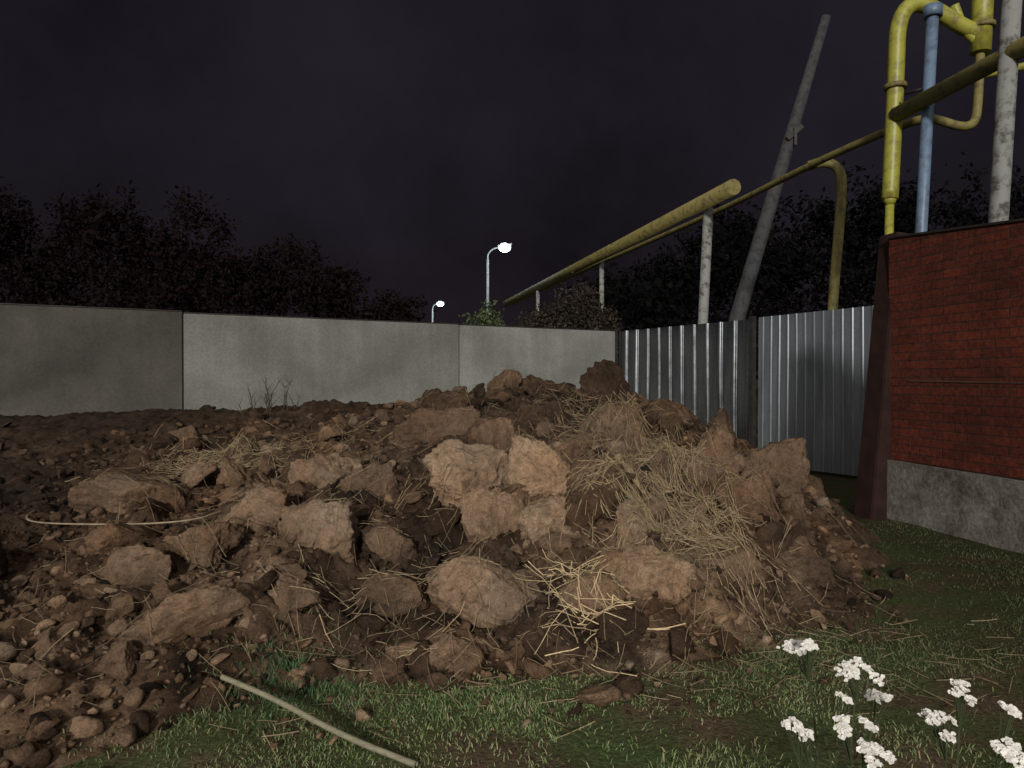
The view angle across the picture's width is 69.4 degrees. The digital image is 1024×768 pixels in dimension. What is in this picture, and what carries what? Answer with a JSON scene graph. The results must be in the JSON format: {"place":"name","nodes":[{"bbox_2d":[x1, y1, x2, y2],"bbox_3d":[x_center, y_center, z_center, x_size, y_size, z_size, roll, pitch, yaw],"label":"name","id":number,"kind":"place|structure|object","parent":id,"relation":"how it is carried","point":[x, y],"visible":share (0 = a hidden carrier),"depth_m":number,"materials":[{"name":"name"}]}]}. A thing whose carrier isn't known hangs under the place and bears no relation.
{"place":"outdoors","nodes":[
{"label":"outdoors","id":0,"kind":"place"},
{"bbox_2d":[0,0,1023,379],"label":"sky","id":1,"kind":"structure","parent":0,"point":[411,141],"materials":[{"name":"black"}]},
{"bbox_2d":[1,380,1023,767],"bbox_3d":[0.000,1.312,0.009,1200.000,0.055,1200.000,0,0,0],"label":"ground","id":2,"kind":"structure","parent":0,"point":[753,728],"depth_m":2.90,"materials":[{"name":"green plant"}]},
{"bbox_2d":[0,304,182,416],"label":"panel","id":3,"kind":"object","parent":2,"relation":"on","point":[54,361],"visible":0.6,"depth_m":9.71,"materials":[{"name":"concrete"}]},
{"bbox_2d":[0,303,181,311],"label":"cap","id":4,"kind":"object","parent":3,"relation":"on","point":[89,307],"visible":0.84,"depth_m":9.70,"materials":[{"name":"concrete"}]},
{"bbox_2d":[182,318,182,370],"bbox_3d":[-4.660,0.227,10.439,0.160,2.300,0.120,0,0,-30],"label":"post","id":5,"kind":"object","parent":2,"relation":"on","point":[182,344],"visible":0.02,"depth_m":10.38,"materials":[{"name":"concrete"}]},
{"bbox_2d":[220,674,417,766],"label":"wooden stick","id":6,"kind":"object","parent":2,"relation":"on","point":[329,727],"visible":1,"depth_m":2.67,"materials":[{"name":"brown wood"}]},
{"bbox_2d":[183,313,458,410],"bbox_3d":[-2.754,0.215,11.385,4.234,2.410,0.120,0,0,-30],"label":"panel","id":7,"kind":"object","parent":2,"relation":"on","point":[226,358],"visible":0.52,"depth_m":11.15,"materials":[{"name":"concrete"}]},
{"bbox_2d":[183,312,458,323],"bbox_3d":[-2.754,-0.999,11.377,4.234,0.014,0.130,0,0,-30],"label":"cap","id":8,"kind":"object","parent":7,"relation":"on","point":[315,318],"visible":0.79,"depth_m":11.19,"materials":[{"name":"concrete"}]},
{"bbox_2d":[432,301,443,321],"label":"street lamp","id":9,"kind":"object","parent":2,"relation":"on","point":[439,303],"visible":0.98,"depth_m":60.56,"materials":[{"name":"white metal"}]},
{"bbox_2d":[458,295,519,325],"bbox_3d":[-0.878,-1.489,33.541,3.096,5.122,1.954,0,0,0],"label":"bush","id":10,"kind":"object","parent":2,"relation":"on","point":[482,315],"visible":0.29,"depth_m":33.27,"materials":[{"name":"green plant"}]},
{"bbox_2d":[486,243,511,323],"bbox_3d":[-0.631,-2.772,34.742,1.294,7.658,0.436,0,0,12],"label":"street lamp","id":11,"kind":"object","parent":2,"relation":"on","point":[504,247],"visible":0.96,"depth_m":34.90,"materials":[{"name":"white metal"}]},
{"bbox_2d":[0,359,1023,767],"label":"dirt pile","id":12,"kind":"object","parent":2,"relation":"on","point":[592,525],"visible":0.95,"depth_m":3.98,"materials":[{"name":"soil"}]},
{"bbox_2d":[26,510,219,524],"bbox_3d":[-2.412,0.782,4.395,1.298,0.052,0.389,0,0,16],"label":"bent wire","id":13,"kind":"object","parent":12,"relation":"on","point":[126,523],"visible":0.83,"depth_m":4.23,"materials":[{"name":"metal"}]},
{"bbox_2d":[236,372,299,415],"bbox_3d":[-2.549,0.126,7.741,0.583,0.500,0.413,0,0,25],"label":"dry weed","id":14,"kind":"object","parent":12,"relation":"on","point":[268,408],"visible":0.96,"depth_m":7.65,"materials":[{"name":"plant"}]},
{"bbox_2d":[0,152,1023,394],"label":"distant trees","id":15,"kind":"object","parent":2,"relation":"on","point":[657,298],"visible":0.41,"depth_m":36.52,"materials":[{"name":"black plant"}]},
{"bbox_2d":[459,325,614,392],"bbox_3d":[0.511,0.207,13.251,3.254,2.400,0.120,0,0,-30],"label":"panel","id":16,"kind":"object","parent":2,"relation":"on","point":[564,355],"visible":0.39,"depth_m":13.07,"materials":[{"name":"concrete"}]},
{"bbox_2d":[458,324,614,330],"bbox_3d":[0.511,-1.002,13.242,3.254,0.014,0.130,0,0,-30],"label":"cap","id":17,"kind":"object","parent":16,"relation":"on","point":[534,327],"visible":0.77,"depth_m":13.09,"materials":[{"name":"concrete"}]},
{"bbox_2d":[508,271,629,358],"bbox_3d":[1.382,-0.941,20.029,3.512,4.223,2.020,0,0,0],"label":"bush","id":18,"kind":"object","parent":2,"relation":"on","point":[588,313],"visible":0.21,"depth_m":19.67,"materials":[{"name":"green plant"}]},
{"bbox_2d":[612,306,872,475],"bbox_3d":[3.569,0.141,11.301,0.186,2.320,6.501,0,0,-30],"label":"corrugated metal fence","id":19,"kind":"object","parent":2,"relation":"on","point":[812,372],"visible":0.54,"depth_m":10.83,"materials":[{"name":"metal"}]},
{"bbox_2d":[503,0,1023,323],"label":"gas pipeline","id":20,"kind":"object","parent":2,"relation":"on","point":[975,31],"visible":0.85,"depth_m":9.87,"materials":[{"name":"yellow paint"}]},
{"bbox_2d":[728,14,830,320],"bbox_3d":[5.825,-3.610,16.952,2.940,9.674,0.392,0,0,1],"label":"utility pole","id":21,"kind":"object","parent":2,"relation":"on","point":[741,302],"visible":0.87,"depth_m":16.84,"materials":[{"name":"concrete"}]},
{"bbox_2d":[854,232,907,518],"bbox_3d":[3.560,-0.040,7.085,0.200,2.795,0.240,6,-1,-14],"label":"end post","id":22,"kind":"object","parent":2,"relation":"on","point":[871,489],"visible":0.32,"depth_m":7.01,"materials":[{"name":"red metal"}]},
{"bbox_2d":[776,638,1023,767],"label":"yarrow plant","id":23,"kind":"object","parent":2,"relation":"on","point":[1009,753],"visible":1,"depth_m":1.66,"materials":[{"name":"white plant"}]},
{"bbox_2d":[905,2,942,232],"bbox_3d":[5.204,-1.776,9.396,0.460,6.028,0.320,0,0,27],"label":"blue pipe","id":24,"kind":"object","parent":2,"relation":"on","point":[932,13],"visible":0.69,"depth_m":9.32,"materials":[{"name":"metal"}]},
{"bbox_2d":[887,459,1023,553],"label":"plinth","id":25,"kind":"structure","parent":2,"relation":"on","point":[987,509],"depth_m":6.14,"materials":[{"name":"concrete"}]},
{"bbox_2d":[889,222,1023,479],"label":"brickwork","id":26,"kind":"object","parent":25,"relation":"on","point":[956,297],"visible":1,"depth_m":6.19,"materials":[{"name":"red brick"}]},
{"bbox_2d":[886,218,1023,238],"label":"coping","id":27,"kind":"object","parent":26,"relation":"on","point":[963,227],"visible":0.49,"depth_m":6.17,"materials":[{"name":"metal"}]},
{"bbox_2d":[988,0,1022,222],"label":"steel post","id":28,"kind":"object","parent":2,"relation":"on","point":[1004,121],"visible":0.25,"depth_m":7.91,"materials":[{"name":"white metal"}]}
]}

